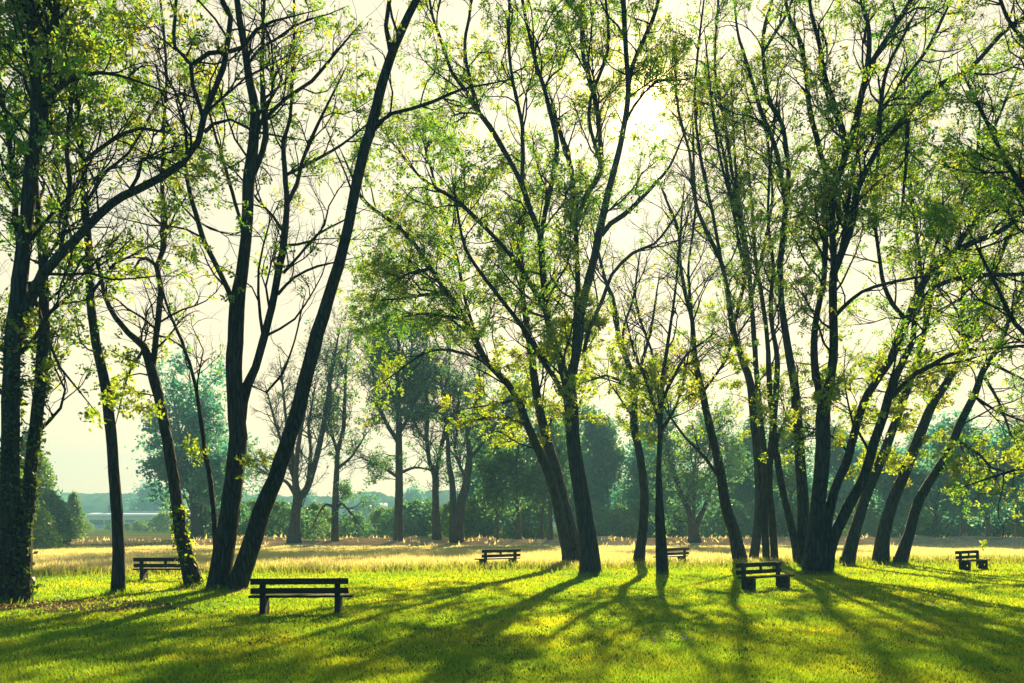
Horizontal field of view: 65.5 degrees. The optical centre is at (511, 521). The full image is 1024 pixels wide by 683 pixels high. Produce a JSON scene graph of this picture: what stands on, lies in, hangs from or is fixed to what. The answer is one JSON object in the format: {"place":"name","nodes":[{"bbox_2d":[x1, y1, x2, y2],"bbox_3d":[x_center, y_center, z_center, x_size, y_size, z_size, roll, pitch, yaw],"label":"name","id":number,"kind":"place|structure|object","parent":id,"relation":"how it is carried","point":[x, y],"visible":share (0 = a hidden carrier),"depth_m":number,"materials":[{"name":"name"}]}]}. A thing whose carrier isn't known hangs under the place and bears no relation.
{"place":"outdoors","nodes":[
{"label":"outdoors","id":0,"kind":"place"},
{"bbox_2d":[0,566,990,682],"bbox_3d":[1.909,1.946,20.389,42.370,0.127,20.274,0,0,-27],"label":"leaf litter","id":1,"kind":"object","parent":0,"point":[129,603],"visible":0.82,"depth_m":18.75,"materials":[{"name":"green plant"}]},
{"bbox_2d":[61,482,954,524],"bbox_3d":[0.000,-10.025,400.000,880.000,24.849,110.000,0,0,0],"label":"hills","id":2,"kind":"structure","parent":0,"point":[95,503],"depth_m":372.26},
{"bbox_2d":[0,561,1023,682],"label":"lawn grass","id":3,"kind":"structure","parent":0,"point":[970,612],"depth_m":14.48,"materials":[{"name":"plant"}]},
{"bbox_2d":[644,631,693,638],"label":"clover flowers","id":4,"kind":"object","parent":3,"relation":"on","point":[669,636],"visible":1,"depth_m":13.24,"materials":[{"name":"white plant"}]},
{"bbox_2d":[0,525,1023,682],"bbox_3d":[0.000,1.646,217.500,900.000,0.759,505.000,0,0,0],"label":"ground","id":5,"kind":"structure","parent":0,"point":[139,536],"depth_m":18.72,"materials":[{"name":"plant"}]},
{"bbox_2d":[20,424,76,539],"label":"bush","id":6,"kind":"object","parent":5,"relation":"on","point":[46,469],"visible":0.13,"depth_m":69.88,"materials":[{"name":"green plant"}]},
{"bbox_2d":[33,503,67,548],"bbox_3d":[-33.657,0.487,55.973,4.098,3.489,3.837,0,0,-35],"label":"bush","id":7,"kind":"object","parent":5,"relation":"on","point":[47,530],"visible":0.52,"depth_m":55.83,"materials":[{"name":"green plant"}]},
{"bbox_2d":[34,487,77,545],"bbox_3d":[-35.651,-0.222,61.929,3.708,4.955,3.516,0,0,0],"label":"bush","id":8,"kind":"object","parent":5,"relation":"on","point":[54,503],"visible":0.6,"depth_m":61.70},
{"bbox_2d":[56,492,67,505],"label":"distant tree","id":9,"kind":"object","parent":5,"relation":"on","point":[64,498],"visible":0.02,"depth_m":298.99,"materials":[{"name":"plant"}]},
{"bbox_2d":[64,490,90,538],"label":"bush","id":10,"kind":"object","parent":5,"relation":"on","point":[76,510],"visible":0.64,"depth_m":83.75,"materials":[{"name":"green plant"}]},
{"bbox_2d":[82,519,94,530],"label":"garden bush","id":11,"kind":"object","parent":5,"relation":"on","point":[91,526],"visible":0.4,"depth_m":149.96,"materials":[{"name":"green plant"}]},
{"bbox_2d":[0,0,230,587],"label":"locust tree","id":12,"kind":"object","parent":5,"relation":"on","point":[187,561],"visible":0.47,"depth_m":23.68,"materials":[{"name":"green plant"}]},
{"bbox_2d":[0,0,246,593],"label":"locust tree","id":13,"kind":"object","parent":5,"relation":"on","point":[118,576],"visible":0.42,"depth_m":21.78,"materials":[{"name":"green plant"}]},
{"bbox_2d":[124,522,131,530],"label":"garden bush","id":14,"kind":"object","parent":5,"relation":"on","point":[127,526],"visible":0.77,"depth_m":157.48,"materials":[{"name":"green plant"}]},
{"bbox_2d":[130,519,146,530],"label":"garden bush","id":15,"kind":"object","parent":5,"relation":"on","point":[135,525],"visible":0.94,"depth_m":149.46,"materials":[{"name":"green plant"}]},
{"bbox_2d":[82,505,206,527],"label":"industrial hall","id":16,"kind":"structure","parent":5,"relation":"on","point":[99,520],"depth_m":215.00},
{"bbox_2d":[89,520,102,524],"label":"window","id":17,"kind":"structure","parent":16,"relation":"in","point":[95,522],"depth_m":214.88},
{"bbox_2d":[126,479,169,510],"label":"distant tree","id":18,"kind":"object","parent":5,"relation":"on","point":[144,505],"visible":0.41,"depth_m":268.48,"materials":[{"name":"plant"}]},
{"bbox_2d":[143,511,172,531],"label":"garden bush","id":19,"kind":"object","parent":5,"relation":"on","point":[163,523],"visible":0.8,"depth_m":143.74,"materials":[{"name":"green plant"}]},
{"bbox_2d":[133,558,202,580],"bbox_3d":[-11.640,1.666,26.891,2.190,0.890,0.490,0,0,-3],"label":"park bench","id":20,"kind":"object","parent":5,"relation":"on","point":[141,566],"visible":0.68,"depth_m":26.66,"materials":[{"name":"brown wood"}]},
{"bbox_2d":[164,489,188,509],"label":"distant tree","id":21,"kind":"object","parent":5,"relation":"on","point":[184,502],"visible":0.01,"depth_m":283.75,"materials":[{"name":"plant"}]},
{"bbox_2d":[0,0,363,602],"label":"locust tree","id":22,"kind":"object","parent":5,"relation":"on","point":[18,510],"visible":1,"depth_m":19.43,"materials":[{"name":"green plant"}]},
{"bbox_2d":[124,341,262,539],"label":"broad tree","id":23,"kind":"object","parent":5,"relation":"on","point":[194,481],"visible":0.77,"depth_m":75.60,"materials":[{"name":"plant"}]},
{"bbox_2d":[186,499,267,538],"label":"hedge bush","id":24,"kind":"object","parent":5,"relation":"on","point":[244,511],"visible":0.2,"depth_m":80.15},
{"bbox_2d":[242,493,257,505],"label":"distant tree","id":25,"kind":"object","parent":5,"relation":"on","point":[251,498],"visible":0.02,"depth_m":319.72,"materials":[{"name":"plant"}]},
{"bbox_2d":[238,497,285,536],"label":"hedge bush","id":26,"kind":"object","parent":5,"relation":"on","point":[251,502],"visible":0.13,"depth_m":85.63,"materials":[{"name":"green plant"}]},
{"bbox_2d":[239,496,324,538],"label":"hedge bush","id":27,"kind":"object","parent":5,"relation":"on","point":[282,512],"visible":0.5,"depth_m":78.61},
{"bbox_2d":[221,305,361,543],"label":"tree","id":28,"kind":"object","parent":5,"relation":"on","point":[294,528],"visible":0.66,"depth_m":65.26,"materials":[{"name":"green plant"}]},
{"bbox_2d":[70,0,519,589],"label":"locust tree","id":29,"kind":"object","parent":5,"relation":"on","point":[226,570],"visible":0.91,"depth_m":22.92,"materials":[{"name":"green plant"}]},
{"bbox_2d":[248,578,353,614],"bbox_3d":[-4.547,1.664,17.194,2.190,0.890,0.490,0,0,-5],"label":"park bench","id":30,"kind":"object","parent":5,"relation":"on","point":[263,593],"visible":0.98,"depth_m":16.99,"materials":[{"name":"brown wood"}]},
{"bbox_2d":[286,488,317,507],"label":"distant tree","id":31,"kind":"object","parent":5,"relation":"on","point":[309,499],"visible":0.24,"depth_m":316.87,"materials":[{"name":"plant"}]},
{"bbox_2d":[301,500,340,538],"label":"hedge bush","id":32,"kind":"object","parent":5,"relation":"on","point":[313,505],"visible":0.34,"depth_m":83.13,"materials":[{"name":"green plant"}]},
{"bbox_2d":[302,304,385,540],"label":"tree","id":33,"kind":"object","parent":5,"relation":"on","point":[344,489],"visible":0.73,"depth_m":67.33,"materials":[{"name":"green plant"}]},
{"bbox_2d":[323,511,378,537],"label":"hedge bush","id":34,"kind":"object","parent":5,"relation":"on","point":[359,531],"visible":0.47,"depth_m":85.38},
{"bbox_2d":[352,488,385,519],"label":"distant tree","id":35,"kind":"object","parent":5,"relation":"on","point":[365,512],"visible":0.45,"depth_m":299.43,"materials":[{"name":"plant"}]},
{"bbox_2d":[362,506,392,537],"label":"hedge bush","id":36,"kind":"object","parent":5,"relation":"on","point":[374,518],"visible":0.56,"depth_m":91.19,"materials":[{"name":"green plant"}]},
{"bbox_2d":[327,286,465,540],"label":"tree","id":37,"kind":"object","parent":5,"relation":"on","point":[423,369],"visible":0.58,"depth_m":66.91,"materials":[{"name":"green plant"}]},
{"bbox_2d":[374,497,445,537],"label":"hedge bush","id":38,"kind":"object","parent":5,"relation":"on","point":[413,508],"visible":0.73,"depth_m":88.29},
{"bbox_2d":[403,481,426,522],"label":"distant tree","id":39,"kind":"object","parent":5,"relation":"on","point":[407,495],"visible":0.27,"depth_m":316.78,"materials":[{"name":"plant"}]},
{"bbox_2d":[403,498,465,537],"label":"hedge bush","id":40,"kind":"object","parent":5,"relation":"on","point":[428,502],"visible":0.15,"depth_m":90.11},
{"bbox_2d":[381,305,496,539],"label":"tree","id":41,"kind":"object","parent":5,"relation":"on","point":[436,529],"visible":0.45,"depth_m":67.71,"materials":[{"name":"green plant"}]},
{"bbox_2d":[427,500,471,537],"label":"hedge bush","id":42,"kind":"object","parent":5,"relation":"on","point":[444,510],"visible":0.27,"depth_m":83.00,"materials":[{"name":"green plant"}]},
{"bbox_2d":[311,76,602,561],"bbox_3d":[-2.304,-9.072,36.339,13.350,22.944,8.664,0,0,-42],"label":"locust tree","id":43,"kind":"object","parent":5,"relation":"on","point":[390,270],"visible":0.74,"depth_m":34.76,"materials":[{"name":"green plant"}]},
{"bbox_2d":[408,317,530,542],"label":"tree","id":44,"kind":"object","parent":5,"relation":"on","point":[456,521],"visible":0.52,"depth_m":65.64,"materials":[{"name":"green plant"}]},
{"bbox_2d":[453,467,485,536],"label":"tree","id":45,"kind":"object","parent":5,"relation":"on","point":[471,489],"visible":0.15,"depth_m":83.40,"materials":[{"name":"green plant"}]},
{"bbox_2d":[443,495,499,538],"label":"hedge bush","id":46,"kind":"object","parent":5,"relation":"on","point":[471,506],"visible":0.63,"depth_m":78.69,"materials":[{"name":"green plant"}]},
{"bbox_2d":[463,420,518,508],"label":"tree","id":47,"kind":"object","parent":5,"relation":"on","point":[480,451],"visible":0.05,"depth_m":90.22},
{"bbox_2d":[474,549,520,563],"bbox_3d":[-0.571,1.635,33.811,2.190,0.890,0.490,0,0,-38],"label":"park bench","id":48,"kind":"object","parent":5,"relation":"on","point":[484,557],"visible":0.77,"depth_m":33.59,"materials":[{"name":"brown wood"}]},
{"bbox_2d":[468,439,529,540],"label":"tree","id":49,"kind":"object","parent":5,"relation":"on","point":[492,490],"visible":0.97,"depth_m":66.75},
{"bbox_2d":[470,505,533,538],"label":"hedge bush","id":50,"kind":"object","parent":5,"relation":"on","point":[505,529],"visible":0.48,"depth_m":78.21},
{"bbox_2d":[474,361,549,538],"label":"tree","id":51,"kind":"object","parent":5,"relation":"on","point":[518,448],"visible":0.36,"depth_m":68.28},
{"bbox_2d":[507,501,558,538],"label":"hedge bush","id":52,"kind":"object","parent":5,"relation":"on","point":[526,514],"visible":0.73,"depth_m":77.03,"materials":[{"name":"green plant"}]},
{"bbox_2d":[337,0,730,575],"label":"locust tree","id":53,"kind":"object","parent":5,"relation":"on","point":[580,324],"visible":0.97,"depth_m":29.30,"materials":[{"name":"green plant"}]},
{"bbox_2d":[516,661,551,669],"bbox_3d":[0.280,1.970,10.844,0.539,0.108,0.316,0,0,0],"label":"weed clump","id":54,"kind":"object","parent":5,"relation":"on","point":[529,664],"visible":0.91,"depth_m":10.89,"materials":[{"name":"green plant"}]},
{"bbox_2d":[505,425,571,538],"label":"tree","id":55,"kind":"object","parent":5,"relation":"on","point":[533,495],"visible":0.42,"depth_m":67.64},
{"bbox_2d":[507,394,588,539],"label":"tree","id":56,"kind":"object","parent":5,"relation":"on","point":[536,471],"visible":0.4,"depth_m":67.08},
{"bbox_2d":[523,408,591,506],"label":"tree","id":57,"kind":"object","parent":5,"relation":"on","point":[563,435],"visible":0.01,"depth_m":94.84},
{"bbox_2d":[547,448,614,522],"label":"tree","id":58,"kind":"object","parent":5,"relation":"on","point":[605,501],"visible":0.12,"depth_m":87.17,"materials":[{"name":"green plant"}]},
{"bbox_2d":[572,500,636,538],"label":"hedge bush","id":59,"kind":"object","parent":5,"relation":"on","point":[598,509],"visible":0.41,"depth_m":78.43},
{"bbox_2d":[579,393,633,508],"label":"tree","id":60,"kind":"object","parent":5,"relation":"on","point":[604,451],"visible":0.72,"depth_m":89.41,"materials":[{"name":"plant"}]},
{"bbox_2d":[595,503,638,537],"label":"hedge bush","id":61,"kind":"object","parent":5,"relation":"on","point":[627,519],"visible":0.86,"depth_m":77.27,"materials":[{"name":"green plant"}]},
{"bbox_2d":[533,185,711,562],"bbox_3d":[5.093,-6.426,35.718,7.648,17.635,4.798,0,0,16],"label":"locust tree","id":62,"kind":"object","parent":5,"relation":"on","point":[640,549],"visible":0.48,"depth_m":35.23,"materials":[{"name":"green plant"}]},
{"bbox_2d":[606,474,654,532],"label":"tree","id":63,"kind":"object","parent":5,"relation":"on","point":[623,480],"visible":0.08,"depth_m":99.67,"materials":[{"name":"green plant"}]},
{"bbox_2d":[614,498,684,537],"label":"hedge bush","id":64,"kind":"object","parent":5,"relation":"on","point":[651,510],"visible":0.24,"depth_m":80.49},
{"bbox_2d":[626,426,683,505],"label":"tree","id":65,"kind":"object","parent":5,"relation":"on","point":[638,480],"visible":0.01,"depth_m":96.97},
{"bbox_2d":[610,434,700,514],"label":"tree","id":66,"kind":"object","parent":5,"relation":"on","point":[629,495],"visible":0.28,"depth_m":89.44,"materials":[{"name":"green plant"}]},
{"bbox_2d":[648,503,687,538],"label":"hedge bush","id":67,"kind":"object","parent":5,"relation":"on","point":[681,531],"visible":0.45,"depth_m":79.06,"materials":[{"name":"green plant"}]},
{"bbox_2d":[653,547,688,560],"bbox_3d":[7.306,1.659,36.413,2.190,0.890,0.490,0,0,-42],"label":"park bench","id":68,"kind":"object","parent":5,"relation":"on","point":[683,554],"visible":0.52,"depth_m":36.52,"materials":[{"name":"brown wood"}]},
{"bbox_2d":[587,141,778,573],"bbox_3d":[6.087,-5.649,28.821,7.290,16.059,6.068,0,0,0],"label":"locust tree","id":69,"kind":"object","parent":5,"relation":"on","point":[654,380],"visible":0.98,"depth_m":29.00,"materials":[{"name":"green plant"}]},
{"bbox_2d":[614,394,751,542],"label":"tree","id":70,"kind":"object","parent":5,"relation":"on","point":[692,481],"visible":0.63,"depth_m":65.22,"materials":[{"name":"green plant"}]},
{"bbox_2d":[679,493,702,523],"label":"tree","id":71,"kind":"object","parent":5,"relation":"on","point":[696,513],"visible":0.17,"depth_m":114.09,"materials":[{"name":"green plant"}]},
{"bbox_2d":[614,72,796,559],"bbox_3d":[9.078,-10.101,37.387,7.401,24.994,8.564,0,0,37],"label":"locust tree","id":72,"kind":"object","parent":5,"relation":"on","point":[738,550],"visible":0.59,"depth_m":37.00,"materials":[{"name":"green plant"}]},
{"bbox_2d":[635,0,789,558],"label":"locust tree","id":73,"kind":"object","parent":5,"relation":"on","point":[726,174],"visible":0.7,"depth_m":38.34,"materials":[{"name":"green plant"}]},
{"bbox_2d":[697,456,727,531],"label":"tree","id":74,"kind":"object","parent":5,"relation":"on","point":[703,501],"visible":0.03,"depth_m":104.67,"materials":[{"name":"green plant"}]},
{"bbox_2d":[682,499,753,538],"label":"hedge bush","id":75,"kind":"object","parent":5,"relation":"on","point":[739,511],"visible":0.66,"depth_m":76.61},
{"bbox_2d":[676,49,810,559],"bbox_3d":[12.254,-10.989,39.621,6.300,26.730,6.915,0,0,-37],"label":"locust tree","id":76,"kind":"object","parent":5,"relation":"on","point":[765,533],"visible":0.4,"depth_m":39.10,"materials":[{"name":"green plant"}]},
{"bbox_2d":[713,417,785,504],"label":"tree","id":77,"kind":"object","parent":5,"relation":"on","point":[738,490],"visible":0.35,"depth_m":90.14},
{"bbox_2d":[739,499,768,536],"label":"hedge bush","id":78,"kind":"object","parent":5,"relation":"on","point":[750,506],"visible":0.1,"depth_m":79.40,"materials":[{"name":"green plant"}]},
{"bbox_2d":[735,561,794,591],"bbox_3d":[7.399,1.659,23.296,2.190,0.890,0.490,0,0,-35],"label":"park bench","id":79,"kind":"object","parent":5,"relation":"on","point":[749,582],"visible":0.98,"depth_m":23.30,"materials":[{"name":"brown wood"}]},
{"bbox_2d":[716,20,825,558],"bbox_3d":[11.739,-9.957,36.811,4.763,24.670,5.096,0,0,0],"label":"locust tree","id":80,"kind":"object","parent":5,"relation":"on","point":[771,247],"visible":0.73,"depth_m":36.99,"materials":[{"name":"green plant"}]},
{"bbox_2d":[686,0,864,566],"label":"locust tree","id":81,"kind":"object","parent":5,"relation":"on","point":[802,501],"visible":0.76,"depth_m":35.76,"materials":[{"name":"green plant"}]},
{"bbox_2d":[696,82,859,561],"bbox_3d":[13.162,-10.117,38.937,7.400,24.991,8.646,0,0,0],"label":"locust tree","id":82,"kind":"object","parent":5,"relation":"on","point":[791,526],"visible":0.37,"depth_m":37.96,"materials":[{"name":"green plant"}]},
{"bbox_2d":[744,399,815,536],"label":"tree","id":83,"kind":"object","parent":5,"relation":"on","point":[789,473],"visible":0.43,"depth_m":69.80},
{"bbox_2d":[748,457,826,524],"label":"tree","id":84,"kind":"object","parent":5,"relation":"on","point":[776,498],"visible":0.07,"depth_m":82.48,"materials":[{"name":"green plant"}]},
{"bbox_2d":[768,499,809,536],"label":"hedge bush","id":85,"kind":"object","parent":5,"relation":"on","point":[782,529],"visible":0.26,"depth_m":76.52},
{"bbox_2d":[808,420,861,534],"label":"tree","id":86,"kind":"object","parent":5,"relation":"on","point":[834,457],"visible":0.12,"depth_m":96.33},
{"bbox_2d":[808,426,865,533],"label":"tree","id":87,"kind":"object","parent":5,"relation":"on","point":[838,504],"visible":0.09,"depth_m":95.62,"materials":[{"name":"green plant"}]},
{"bbox_2d":[826,435,882,535],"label":"tree","id":88,"kind":"object","parent":5,"relation":"on","point":[857,452],"visible":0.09,"depth_m":88.02,"materials":[{"name":"green plant"}]},
{"bbox_2d":[836,499,880,536],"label":"hedge bush","id":89,"kind":"object","parent":5,"relation":"on","point":[872,522],"visible":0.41,"depth_m":78.94,"materials":[{"name":"green plant"}]},
{"bbox_2d":[738,0,1023,574],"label":"locust tree","id":90,"kind":"object","parent":5,"relation":"on","point":[823,535],"visible":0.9,"depth_m":29.18,"materials":[{"name":"green plant"}]},
{"bbox_2d":[851,429,934,528],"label":"tree","id":91,"kind":"object","parent":5,"relation":"on","point":[882,497],"visible":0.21,"depth_m":74.48,"materials":[{"name":"plant"}]},
{"bbox_2d":[862,507,950,537],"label":"hedge bush","id":92,"kind":"object","parent":5,"relation":"on","point":[900,530],"visible":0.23,"depth_m":82.03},
{"bbox_2d":[899,428,932,507],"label":"tree","id":93,"kind":"object","parent":5,"relation":"on","point":[924,446],"visible":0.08,"depth_m":98.10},
{"bbox_2d":[820,14,1023,565],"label":"locust tree","id":94,"kind":"object","parent":5,"relation":"on","point":[849,550],"visible":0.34,"depth_m":36.33,"materials":[{"name":"green plant"}]},
{"bbox_2d":[877,406,1000,536],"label":"tree","id":95,"kind":"object","parent":5,"relation":"on","point":[910,491],"visible":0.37,"depth_m":71.08,"materials":[{"name":"plant"}]},
{"bbox_2d":[871,39,1023,563],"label":"locust tree","id":96,"kind":"object","parent":5,"relation":"on","point":[881,549],"visible":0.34,"depth_m":36.22,"materials":[{"name":"green plant"}]},
{"bbox_2d":[915,512,984,537],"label":"hedge bush","id":97,"kind":"object","parent":5,"relation":"on","point":[956,530],"visible":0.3,"depth_m":82.06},
{"bbox_2d":[877,0,1023,550],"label":"locust tree","id":98,"kind":"object","parent":5,"relation":"on","point":[1003,159],"visible":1,"depth_m":23.77,"materials":[{"name":"green plant"}]},
{"bbox_2d":[892,163,1023,564],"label":"locust tree","id":99,"kind":"object","parent":5,"relation":"on","point":[902,553],"visible":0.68,"depth_m":35.11,"materials":[{"name":"green plant"}]},
{"bbox_2d":[928,426,1010,535],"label":"tree","id":100,"kind":"object","parent":5,"relation":"on","point":[982,498],"visible":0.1,"depth_m":71.19,"materials":[{"name":"plant"}]},
{"bbox_2d":[927,415,1013,535],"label":"tree","id":101,"kind":"object","parent":5,"relation":"on","point":[987,527],"visible":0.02,"depth_m":72.21,"materials":[{"name":"plant"}]},
{"bbox_2d":[955,550,989,569],"bbox_3d":[19.003,1.663,32.859,2.190,0.890,0.490,0,0,-37],"label":"park bench","id":102,"kind":"object","parent":5,"relation":"on","point":[963,564],"visible":0.96,"depth_m":32.86,"materials":[{"name":"brown wood"}]},
{"bbox_2d":[967,504,1023,536],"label":"hedge bush","id":103,"kind":"object","parent":5,"relation":"on","point":[994,528],"visible":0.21,"depth_m":82.51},
{"bbox_2d":[970,419,1023,537],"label":"tree","id":104,"kind":"object","parent":5,"relation":"on","point":[1018,481],"visible":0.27,"depth_m":73.19,"materials":[{"name":"plant"}]},
{"bbox_2d":[987,418,1023,534],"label":"tree","id":105,"kind":"object","parent":5,"relation":"on","point":[996,426],"depth_m":95.54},
{"bbox_2d":[1005,510,1023,536],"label":"hedge bush","id":106,"kind":"object","parent":5,"relation":"on","point":[1020,528],"visible":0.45,"depth_m":78.91,"materials":[{"name":"green plant"}]},
{"bbox_2d":[0,560,1023,606],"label":"uncut grass","id":107,"kind":"structure","parent":0,"point":[574,573],"depth_m":28.62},
{"bbox_2d":[0,0,1023,496],"label":"sky","id":108,"kind":"structure","parent":0,"point":[79,454],"materials":[{"name":"white"}]},
{"bbox_2d":[33,544,1023,573],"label":"meadow grass","id":109,"kind":"structure","parent":0,"point":[99,555],"depth_m":43.51,"materials":[{"name":"plant"}]},
{"bbox_2d":[33,553,1023,577],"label":"fringe grass","id":110,"kind":"structure","parent":0,"point":[448,567],"depth_m":32.25,"materials":[{"name":"plant"}]},
{"bbox_2d":[69,532,1021,545],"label":"bank grass","id":111,"kind":"structure","parent":0,"point":[418,541],"depth_m":67.43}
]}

